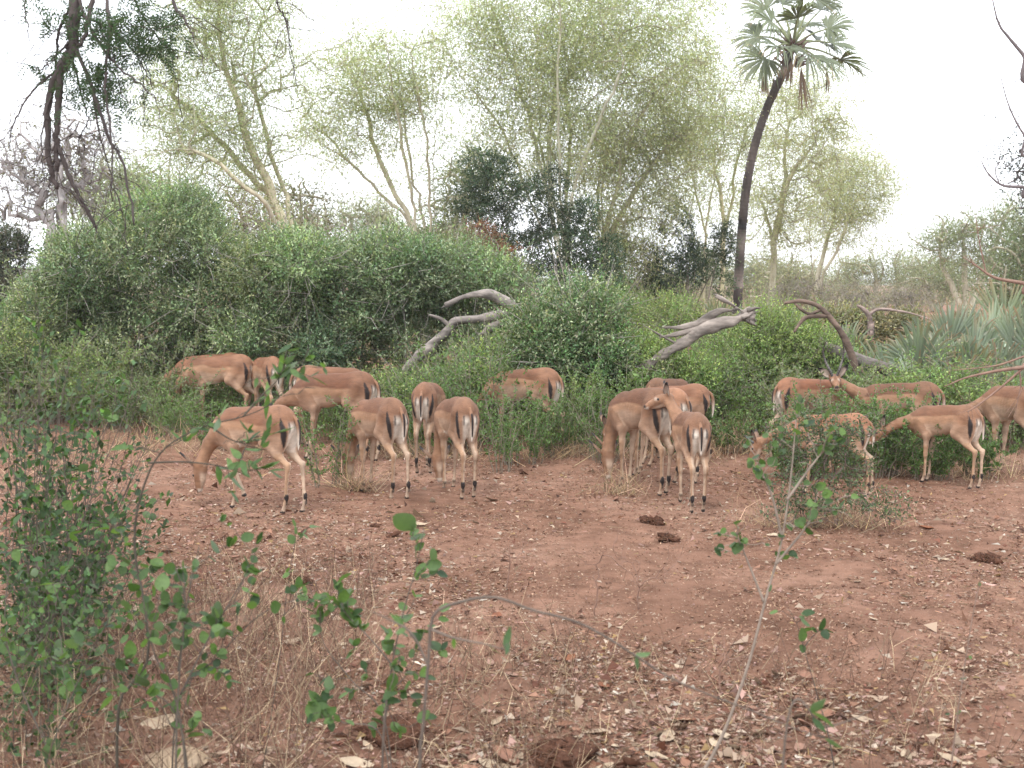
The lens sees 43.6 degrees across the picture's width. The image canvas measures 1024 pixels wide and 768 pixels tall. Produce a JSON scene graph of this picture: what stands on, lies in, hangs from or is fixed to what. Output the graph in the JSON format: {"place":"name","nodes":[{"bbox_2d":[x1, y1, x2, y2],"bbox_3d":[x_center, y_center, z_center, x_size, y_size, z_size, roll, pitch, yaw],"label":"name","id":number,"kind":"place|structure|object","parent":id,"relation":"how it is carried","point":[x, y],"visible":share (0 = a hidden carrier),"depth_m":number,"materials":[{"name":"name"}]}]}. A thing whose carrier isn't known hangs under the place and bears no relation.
{"place":"outdoors","nodes":[
{"label":"outdoors","id":0,"kind":"place"},
{"bbox_2d":[0,285,1023,767],"bbox_3d":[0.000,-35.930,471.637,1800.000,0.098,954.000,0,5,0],"label":"ground","id":1,"kind":"structure","parent":0,"point":[610,571],"depth_m":7.76,"materials":[{"name":"red soil"}]},
{"bbox_2d":[0,213,37,367],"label":"dry thicket","id":2,"kind":"object","parent":1,"relation":"on","point":[16,241],"visible":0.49,"depth_m":24.60,"materials":[{"name":"green plant"}]},
{"bbox_2d":[0,359,62,443],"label":"shrub","id":3,"kind":"object","parent":1,"relation":"on","point":[29,413],"visible":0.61,"depth_m":14.79,"materials":[{"name":"green plant"}]},
{"bbox_2d":[0,287,131,423],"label":"light bush","id":4,"kind":"object","parent":1,"relation":"on","point":[5,335],"visible":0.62,"depth_m":16.41,"materials":[{"name":"green plant"}]},
{"bbox_2d":[0,89,155,262],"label":"bare tree","id":5,"kind":"object","parent":1,"relation":"on","point":[7,167],"visible":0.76,"depth_m":26.61,"materials":[{"name":"grey plant"}]},
{"bbox_2d":[0,487,163,767],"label":"leafy shrub","id":6,"kind":"object","parent":1,"relation":"on","point":[71,684],"visible":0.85,"depth_m":4.84,"materials":[{"name":"green plant"}]},
{"bbox_2d":[0,287,174,710],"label":"leafy shrub","id":7,"kind":"object","parent":1,"relation":"on","point":[45,511],"visible":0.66,"depth_m":5.82,"materials":[{"name":"green plant"}]},
{"bbox_2d":[44,324,151,427],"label":"shrub","id":8,"kind":"object","parent":1,"relation":"on","point":[78,373],"visible":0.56,"depth_m":16.01,"materials":[{"name":"green plant"}]},
{"bbox_2d":[81,364,163,432],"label":"shrub","id":9,"kind":"object","parent":1,"relation":"on","point":[134,399],"visible":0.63,"depth_m":15.56,"materials":[{"name":"green plant"}]},
{"bbox_2d":[16,130,248,294],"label":"tree","id":10,"kind":"object","parent":1,"relation":"on","point":[135,173],"visible":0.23,"depth_m":47.07,"materials":[{"name":"green plant"}]},
{"bbox_2d":[0,144,274,403],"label":"green bush","id":11,"kind":"object","parent":1,"relation":"on","point":[113,307],"visible":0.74,"depth_m":17.45,"materials":[{"name":"green plant"}]},
{"bbox_2d":[112,321,201,429],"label":"shrub","id":12,"kind":"object","parent":1,"relation":"on","point":[128,370],"visible":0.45,"depth_m":16.03,"materials":[{"name":"green plant"}]},
{"bbox_2d":[0,0,322,254],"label":"overhanging tree","id":13,"kind":"object","parent":1,"relation":"on","point":[71,19],"visible":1,"depth_m":5.86,"materials":[{"name":"green plant"}]},
{"bbox_2d":[137,376,203,439],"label":"shrub","id":14,"kind":"object","parent":1,"relation":"on","point":[165,421],"visible":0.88,"depth_m":14.89,"materials":[{"name":"green plant"}]},
{"bbox_2d":[121,366,223,435],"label":"shrub","id":15,"kind":"object","parent":1,"relation":"on","point":[149,414],"visible":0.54,"depth_m":15.39,"materials":[{"name":"green plant"}]},
{"bbox_2d":[65,514,308,767],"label":"sapling","id":16,"kind":"object","parent":1,"relation":"on","point":[214,619],"visible":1,"depth_m":3.88,"materials":[{"name":"green plant"}]},
{"bbox_2d":[160,354,259,426],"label":"impala","id":17,"kind":"object","parent":1,"relation":"on","point":[236,372],"visible":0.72,"depth_m":16.14,"materials":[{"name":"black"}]},
{"bbox_2d":[175,394,250,450],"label":"shrub","id":18,"kind":"object","parent":1,"relation":"on","point":[201,421],"visible":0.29,"depth_m":13.85,"materials":[{"name":"green plant"}]},
{"bbox_2d":[56,0,378,349],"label":"fever tree","id":19,"kind":"object","parent":1,"relation":"on","point":[242,119],"visible":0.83,"depth_m":29.33,"materials":[{"name":"green plant"}]},
{"bbox_2d":[110,344,326,767],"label":"sapling","id":20,"kind":"object","parent":1,"relation":"on","point":[281,370],"visible":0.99,"depth_m":4.23,"materials":[{"name":"green plant"}]},
{"bbox_2d":[179,405,306,513],"bbox_3d":[-2.157,0.580,10.376,1.142,0.862,0.290,2,5,26],"label":"impala","id":21,"kind":"object","parent":1,"relation":"on","point":[281,444],"visible":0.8,"depth_m":10.20,"materials":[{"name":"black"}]},
{"bbox_2d":[242,356,283,406],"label":"impala","id":22,"kind":"object","parent":1,"relation":"on","point":[262,367],"visible":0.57,"depth_m":15.77,"materials":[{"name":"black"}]},
{"bbox_2d":[202,172,329,293],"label":"tree","id":23,"kind":"object","parent":1,"relation":"on","point":[249,213],"visible":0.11,"depth_m":51.34,"materials":[{"name":"green plant"}]},
{"bbox_2d":[259,371,380,461],"bbox_3d":[-2.035,0.326,13.299,1.414,0.940,0.332,1,5,15],"label":"impala","id":24,"kind":"object","parent":1,"relation":"on","point":[356,387],"visible":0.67,"depth_m":13.18,"materials":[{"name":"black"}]},
{"bbox_2d":[242,150,397,297],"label":"tree","id":25,"kind":"object","parent":1,"relation":"on","point":[306,192],"visible":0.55,"depth_m":43.47,"materials":[{"name":"green plant"}]},
{"bbox_2d":[171,195,484,393],"bbox_3d":[-2.585,-1.148,18.317,4.401,3.189,4.610,0,5,0],"label":"green bush","id":26,"kind":"object","parent":1,"relation":"on","point":[304,274],"visible":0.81,"depth_m":16.99,"materials":[{"name":"green plant"}]},
{"bbox_2d":[295,394,360,487],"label":"shrub","id":27,"kind":"object","parent":1,"relation":"on","point":[338,441],"visible":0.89,"depth_m":11.23,"materials":[{"name":"green plant"}]},
{"bbox_2d":[285,180,413,297],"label":"thicket","id":28,"kind":"object","parent":1,"relation":"on","point":[366,215],"visible":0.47,"depth_m":61.16,"materials":[{"name":"green plant"}]},
{"bbox_2d":[330,397,410,498],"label":"impala","id":29,"kind":"object","parent":1,"relation":"on","point":[384,422],"visible":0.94,"depth_m":10.80,"materials":[{"name":"brown"}]},
{"bbox_2d":[302,513,450,767],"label":"sapling","id":30,"kind":"object","parent":1,"relation":"on","point":[317,707],"visible":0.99,"depth_m":4.04,"materials":[{"name":"green plant"}]},
{"bbox_2d":[267,0,501,342],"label":"fever tree","id":31,"kind":"object","parent":1,"relation":"on","point":[395,104],"visible":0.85,"depth_m":35.22,"materials":[{"name":"green plant"}]},
{"bbox_2d":[349,713,441,749],"bbox_3d":[-0.487,1.425,5.174,0.360,0.160,0.306,4,6,38],"label":"dung pile","id":32,"kind":"object","parent":1,"relation":"on","point":[377,739],"visible":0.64,"depth_m":5.13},
{"bbox_2d":[411,382,445,472],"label":"impala","id":33,"kind":"object","parent":1,"relation":"on","point":[427,398],"visible":0.72,"depth_m":12.17,"materials":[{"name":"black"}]},
{"bbox_2d":[317,205,555,376],"bbox_3d":[-1.034,-1.038,17.997,3.813,2.972,3.760,0,5,0],"label":"green bush","id":34,"kind":"object","parent":1,"relation":"on","point":[492,266],"visible":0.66,"depth_m":17.07,"materials":[{"name":"green plant"}]},
{"bbox_2d":[336,300,536,440],"bbox_3d":[-0.724,0.000,15.169,2.725,1.995,2.725,0,5,0],"label":"light bush","id":35,"kind":"object","parent":1,"relation":"on","point":[399,385],"visible":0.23,"depth_m":14.77,"materials":[{"name":"green plant"}]},
{"bbox_2d":[369,111,525,245],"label":"tree","id":36,"kind":"object","parent":1,"relation":"on","point":[446,193],"visible":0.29,"depth_m":49.25,"materials":[{"name":"green plant"}]},
{"bbox_2d":[419,397,479,498],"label":"impala","id":37,"kind":"object","parent":1,"relation":"on","point":[457,420],"visible":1,"depth_m":10.96,"materials":[{"name":"brown"}]},
{"bbox_2d":[402,289,519,374],"bbox_3d":[-0.411,-0.573,15.903,2.064,1.215,0.174,0,5,0],"label":"dead log","id":38,"kind":"object","parent":1,"relation":"on","point":[488,294],"visible":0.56,"depth_m":15.84,"materials":[{"name":"grey wood"}]},
{"bbox_2d":[413,317,536,454],"bbox_3d":[-0.390,0.042,13.815,1.372,1.523,1.211,-1,5,-9],"label":"shrub","id":39,"kind":"object","parent":1,"relation":"on","point":[449,372],"visible":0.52,"depth_m":13.65,"materials":[{"name":"green plant"}]},
{"bbox_2d":[458,206,530,311],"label":"dry bush","id":40,"kind":"object","parent":1,"relation":"on","point":[497,234],"visible":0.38,"depth_m":28.21,"materials":[{"name":"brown plant"}]},
{"bbox_2d":[475,376,531,472],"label":"shrub","id":41,"kind":"object","parent":1,"relation":"on","point":[514,443],"visible":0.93,"depth_m":12.40,"materials":[{"name":"green plant"}]},
{"bbox_2d":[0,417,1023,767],"bbox_3d":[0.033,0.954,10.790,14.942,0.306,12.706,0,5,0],"label":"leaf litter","id":42,"kind":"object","parent":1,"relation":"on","point":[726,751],"visible":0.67,"depth_m":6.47,"materials":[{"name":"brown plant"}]},
{"bbox_2d":[0,386,1023,767],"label":"dry grass","id":43,"kind":"structure","parent":1,"relation":"on","point":[356,486],"depth_m":5.65,"materials":[{"name":"brown plant"}]},
{"bbox_2d":[0,351,1023,458],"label":"undergrowth","id":44,"kind":"object","parent":1,"relation":"on","point":[221,395],"visible":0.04,"depth_m":15.02,"materials":[{"name":"green plant"}]},
{"bbox_2d":[19,278,1019,357],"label":"distant scrub","id":45,"kind":"object","parent":1,"relation":"on","point":[743,302],"depth_m":86.56,"materials":[{"name":"green plant"}]},
{"bbox_2d":[476,367,564,450],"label":"impala","id":46,"kind":"object","parent":1,"relation":"on","point":[551,379],"visible":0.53,"depth_m":13.73,"materials":[{"name":"brown"}]},
{"bbox_2d":[482,393,564,465],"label":"shrub","id":47,"kind":"object","parent":1,"relation":"on","point":[536,448],"visible":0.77,"depth_m":12.95,"materials":[{"name":"green plant"}]},
{"bbox_2d":[444,131,634,311],"bbox_3d":[0.703,-3.194,29.882,4.591,5.406,2.432,0,5,0],"label":"creeper tree","id":48,"kind":"object","parent":1,"relation":"on","point":[485,176],"visible":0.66,"depth_m":29.46,"materials":[{"name":"green plant"}]},
{"bbox_2d":[509,728,600,767],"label":"dung pile","id":49,"kind":"object","parent":1,"relation":"on","point":[566,745],"visible":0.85,"depth_m":4.91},
{"bbox_2d":[369,0,759,315],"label":"fever tree","id":50,"kind":"object","parent":1,"relation":"on","point":[548,109],"visible":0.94,"depth_m":32.94,"materials":[{"name":"green plant"}]},
{"bbox_2d":[517,373,615,457],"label":"shrub","id":51,"kind":"object","parent":1,"relation":"on","point":[565,432],"visible":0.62,"depth_m":13.46,"materials":[{"name":"green plant"}]},
{"bbox_2d":[471,235,670,438],"bbox_3d":[0.680,-0.568,15.621,2.436,2.458,3.119,0,5,0],"label":"green bush","id":52,"kind":"object","parent":1,"relation":"on","point":[569,334],"visible":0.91,"depth_m":14.75,"materials":[{"name":"green plant"}]},
{"bbox_2d":[557,384,627,462],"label":"shrub","id":53,"kind":"object","parent":1,"relation":"on","point":[588,428],"visible":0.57,"depth_m":13.05,"materials":[{"name":"green plant"}]},
{"bbox_2d":[370,596,878,767],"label":"sapling","id":54,"kind":"object","parent":1,"relation":"on","point":[815,707],"visible":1,"depth_m":2.96,"materials":[{"name":"brown plant"}]},
{"bbox_2d":[577,341,672,444],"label":"shrub","id":55,"kind":"object","parent":1,"relation":"on","point":[604,392],"visible":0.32,"depth_m":14.23,"materials":[{"name":"green plant"}]},
{"bbox_2d":[588,388,673,495],"bbox_3d":[1.097,0.477,11.459,0.334,0.929,1.070,-2,5,-28],"label":"impala","id":56,"kind":"object","parent":1,"relation":"on","point":[629,413],"visible":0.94,"depth_m":11.38,"materials":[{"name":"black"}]},
{"bbox_2d":[588,233,697,327],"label":"dry thicket","id":57,"kind":"object","parent":1,"relation":"on","point":[643,277],"visible":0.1,"depth_m":36.35,"materials":[{"name":"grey plant"}]},
{"bbox_2d":[591,387,698,482],"bbox_3d":[1.286,0.446,12.027,1.169,0.870,0.323,4,6,44],"label":"impala","id":58,"kind":"object","parent":1,"relation":"on","point":[682,400],"visible":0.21,"depth_m":11.68,"materials":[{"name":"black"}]},
{"bbox_2d":[523,0,773,311],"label":"fever tree","id":59,"kind":"object","parent":1,"relation":"on","point":[684,137],"visible":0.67,"depth_m":34.62,"materials":[{"name":"green plant"}]},
{"bbox_2d":[583,253,724,354],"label":"light bush","id":60,"kind":"object","parent":1,"relation":"on","point":[686,317],"visible":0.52,"depth_m":20.46,"materials":[{"name":"green plant"}]},
{"bbox_2d":[600,383,714,465],"bbox_3d":[1.459,0.407,12.816,1.146,0.826,0.279,0,5,-3],"label":"impala","id":61,"kind":"object","parent":1,"relation":"on","point":[699,395],"visible":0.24,"depth_m":12.74,"materials":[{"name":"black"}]},
{"bbox_2d":[644,380,711,512],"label":"impala","id":62,"kind":"object","parent":1,"relation":"on","point":[691,433],"visible":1,"depth_m":10.25,"materials":[{"name":"brown"}]},
{"bbox_2d":[601,293,759,413],"bbox_3d":[1.870,-0.206,15.674,2.698,1.863,2.672,0,5,0],"label":"light bush","id":63,"kind":"object","parent":1,"relation":"on","point":[654,345],"visible":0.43,"depth_m":15.19,"materials":[{"name":"green plant"}]},
{"bbox_2d":[638,294,761,369],"bbox_3d":[2.176,-0.602,14.909,1.457,0.907,0.212,0,5,0],"label":"split log","id":64,"kind":"object","parent":63,"relation":"on","point":[703,325],"visible":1,"depth_m":14.85,"materials":[{"name":"grey wood"}]},
{"bbox_2d":[638,193,743,346],"bbox_3d":[4.922,-3.259,35.797,3.186,4.593,1.821,0,5,0],"label":"creeper tree","id":65,"kind":"object","parent":1,"relation":"on","point":[683,266],"visible":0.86,"depth_m":35.59,"materials":[{"name":"green plant"}]},
{"bbox_2d":[622,31,827,309],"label":"fever tree","id":66,"kind":"object","parent":1,"relation":"on","point":[745,135],"visible":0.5,"depth_m":41.30,"materials":[{"name":"green plant"}]},
{"bbox_2d":[688,352,777,438],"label":"shrub","id":67,"kind":"object","parent":1,"relation":"on","point":[743,399],"visible":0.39,"depth_m":15.11,"materials":[{"name":"green plant"}]},
{"bbox_2d":[706,390,775,453],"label":"shrub","id":68,"kind":"object","parent":1,"relation":"on","point":[730,435],"visible":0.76,"depth_m":13.77,"materials":[{"name":"green plant"}]},
{"bbox_2d":[714,245,786,307],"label":"tree","id":69,"kind":"object","parent":1,"relation":"on","point":[745,281],"visible":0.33,"depth_m":79.32,"materials":[{"name":"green plant"}]},
{"bbox_2d":[720,329,828,420],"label":"shrub","id":70,"kind":"object","parent":1,"relation":"on","point":[770,361],"visible":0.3,"depth_m":15.85,"materials":[{"name":"green plant"}]},
{"bbox_2d":[704,394,858,767],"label":"sapling","id":71,"kind":"object","parent":1,"relation":"on","point":[738,546],"visible":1,"depth_m":4.54,"materials":[{"name":"green plant"}]},
{"bbox_2d":[689,272,888,403],"bbox_3d":[3.361,-0.478,16.805,2.775,2.083,2.896,0,5,0],"label":"light bush","id":72,"kind":"object","parent":1,"relation":"on","point":[778,327],"visible":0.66,"depth_m":16.08,"materials":[{"name":"green plant"}]},
{"bbox_2d":[743,236,841,307],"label":"tree","id":73,"kind":"object","parent":1,"relation":"on","point":[786,277],"visible":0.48,"depth_m":69.32,"materials":[{"name":"green plant"}]},
{"bbox_2d":[702,47,896,311],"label":"fever tree","id":74,"kind":"object","parent":1,"relation":"on","point":[829,118],"visible":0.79,"depth_m":45.24,"materials":[{"name":"green plant"}]},
{"bbox_2d":[726,0,876,313],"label":"palm tree","id":75,"kind":"object","parent":1,"relation":"on","point":[790,45],"visible":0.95,"depth_m":37.30,"materials":[{"name":"green plant"}]},
{"bbox_2d":[769,607,834,767],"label":"sapling","id":76,"kind":"object","parent":1,"relation":"on","point":[824,633],"visible":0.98,"depth_m":4.40,"materials":[{"name":"green plant"}]},
{"bbox_2d":[751,256,859,311],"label":"thorn scrub","id":77,"kind":"object","parent":1,"relation":"on","point":[806,292],"visible":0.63,"depth_m":39.73,"materials":[{"name":"green plant"}]},
{"bbox_2d":[744,413,875,495],"bbox_3d":[2.555,0.587,11.038,1.112,0.710,0.252,2,5,24],"label":"impala","id":78,"kind":"object","parent":1,"relation":"on","point":[758,443],"visible":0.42,"depth_m":10.91,"materials":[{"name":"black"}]},
{"bbox_2d":[768,377,859,456],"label":"impala","id":79,"kind":"object","parent":1,"relation":"on","point":[802,386],"visible":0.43,"depth_m":13.23,"materials":[{"name":"brown"}]},
{"bbox_2d":[763,379,890,477],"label":"shrub","id":80,"kind":"object","parent":1,"relation":"on","point":[804,409],"visible":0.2,"depth_m":12.15,"materials":[{"name":"green plant"}]},
{"bbox_2d":[759,393,918,527],"bbox_3d":[2.413,0.597,9.599,1.159,1.046,0.882,0,5,0],"label":"shrub","id":81,"kind":"object","parent":1,"relation":"on","point":[848,429],"visible":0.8,"depth_m":9.59,"materials":[{"name":"green plant"}]},
{"bbox_2d":[813,271,893,310],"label":"thorn scrub","id":82,"kind":"object","parent":1,"relation":"on","point":[864,294],"visible":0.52,"depth_m":43.74,"materials":[{"name":"green plant"}]},
{"bbox_2d":[779,125,937,299],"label":"fever tree","id":83,"kind":"object","parent":1,"relation":"on","point":[863,194],"visible":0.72,"depth_m":53.05,"materials":[{"name":"green plant"}]},
{"bbox_2d":[792,286,930,345],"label":"dry thicket","id":84,"kind":"object","parent":1,"relation":"on","point":[884,326],"visible":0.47,"depth_m":22.72,"materials":[{"name":"green plant"}]},
{"bbox_2d":[851,365,882,385],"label":"shrub","id":85,"kind":"object","parent":1,"relation":"on","point":[865,378],"visible":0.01,"depth_m":15.32,"materials":[{"name":"green plant"}]},
{"bbox_2d":[783,299,862,373],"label":"bent branch","id":86,"kind":"object","parent":85,"relation":"attached to","point":[848,347],"visible":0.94,"depth_m":15.17,"materials":[{"name":"brown wood"}]},
{"bbox_2d":[823,234,928,308],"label":"tree","id":87,"kind":"object","parent":1,"relation":"on","point":[855,275],"visible":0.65,"depth_m":83.45,"materials":[{"name":"green plant"}]},
{"bbox_2d":[808,382,945,478],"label":"shrub","id":88,"kind":"object","parent":1,"relation":"on","point":[888,450],"visible":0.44,"depth_m":11.99,"materials":[{"name":"green plant"}]},
{"bbox_2d":[818,340,945,460],"bbox_3d":[3.790,0.177,13.180,1.265,1.257,0.365,1,5,6],"label":"impala","id":89,"kind":"object","parent":1,"relation":"on","point":[851,390],"visible":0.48,"depth_m":13.12,"materials":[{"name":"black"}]},
{"bbox_2d":[845,389,938,475],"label":"shrub","id":90,"kind":"object","parent":1,"relation":"on","point":[891,416],"visible":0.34,"depth_m":12.11,"materials":[{"name":"green plant"}]},
{"bbox_2d":[859,276,954,324],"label":"thorn scrub","id":91,"kind":"object","parent":1,"relation":"on","point":[912,296],"visible":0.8,"depth_m":41.70,"materials":[{"name":"green plant"}]},
{"bbox_2d":[817,313,1023,437],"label":"fan palm","id":92,"kind":"object","parent":1,"relation":"on","point":[919,340],"visible":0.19,"depth_m":15.60,"materials":[{"name":"green plant"}]},
{"bbox_2d":[867,404,985,488],"bbox_3d":[3.791,0.530,11.633,1.078,0.742,0.294,4,6,41],"label":"impala","id":93,"kind":"object","parent":1,"relation":"on","point":[953,422],"visible":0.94,"depth_m":11.45,"materials":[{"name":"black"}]},
{"bbox_2d":[893,403,974,480],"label":"shrub","id":94,"kind":"object","parent":1,"relation":"on","point":[939,463],"visible":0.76,"depth_m":11.72,"materials":[{"name":"green plant"}]},
{"bbox_2d":[876,350,992,447],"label":"shrub","id":95,"kind":"object","parent":1,"relation":"on","point":[905,378],"visible":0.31,"depth_m":14.07,"materials":[{"name":"green plant"}]},
{"bbox_2d":[878,240,993,311],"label":"tree","id":96,"kind":"object","parent":1,"relation":"on","point":[914,277],"visible":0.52,"depth_m":77.46,"materials":[{"name":"green plant"}]},
{"bbox_2d":[850,326,1023,443],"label":"light bush","id":97,"kind":"object","parent":1,"relation":"on","point":[948,380],"visible":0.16,"depth_m":14.15,"materials":[{"name":"green plant"}]},
{"bbox_2d":[852,297,1023,383],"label":"fan palm","id":98,"kind":"object","parent":1,"relation":"on","point":[1009,332],"visible":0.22,"depth_m":16.29,"materials":[{"name":"green plant"}]},
{"bbox_2d":[889,173,1023,315],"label":"tree","id":99,"kind":"object","parent":1,"relation":"on","point":[946,240],"visible":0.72,"depth_m":65.41,"materials":[{"name":"green plant"}]},
{"bbox_2d":[896,276,1023,340],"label":"fan palm","id":100,"kind":"object","parent":1,"relation":"on","point":[1013,301],"visible":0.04,"depth_m":20.38,"materials":[{"name":"green plant"}]},
{"bbox_2d":[936,0,1023,434],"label":"bare tree","id":101,"kind":"object","parent":1,"relation":"on","point":[1021,52],"visible":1,"depth_m":7.47,"materials":[{"name":"wood"}]},
{"bbox_2d":[939,386,1023,471],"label":"impala","id":102,"kind":"object","parent":1,"relation":"on","point":[994,408],"visible":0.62,"depth_m":12.37,"materials":[{"name":"brown"}]},
{"bbox_2d":[942,177,1023,316],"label":"tree","id":103,"kind":"object","parent":1,"relation":"on","point":[1016,252],"visible":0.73,"depth_m":47.55,"materials":[{"name":"green plant"}]},
{"bbox_2d":[945,421,1020,478],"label":"shrub","id":104,"kind":"object","parent":1,"relation":"on","point":[990,452],"visible":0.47,"depth_m":12.02,"materials":[{"name":"green plant"}]},
{"bbox_2d":[968,110,1023,240],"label":"dark tree","id":105,"kind":"object","parent":1,"relation":"on","point":[1019,157],"visible":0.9,"depth_m":14.97,"materials":[{"name":"grey plant"}]},
{"bbox_2d":[0,0,1023,278],"label":"sky","id":106,"kind":"structure","parent":0,"point":[947,64],"materials":[{"name":"white"}]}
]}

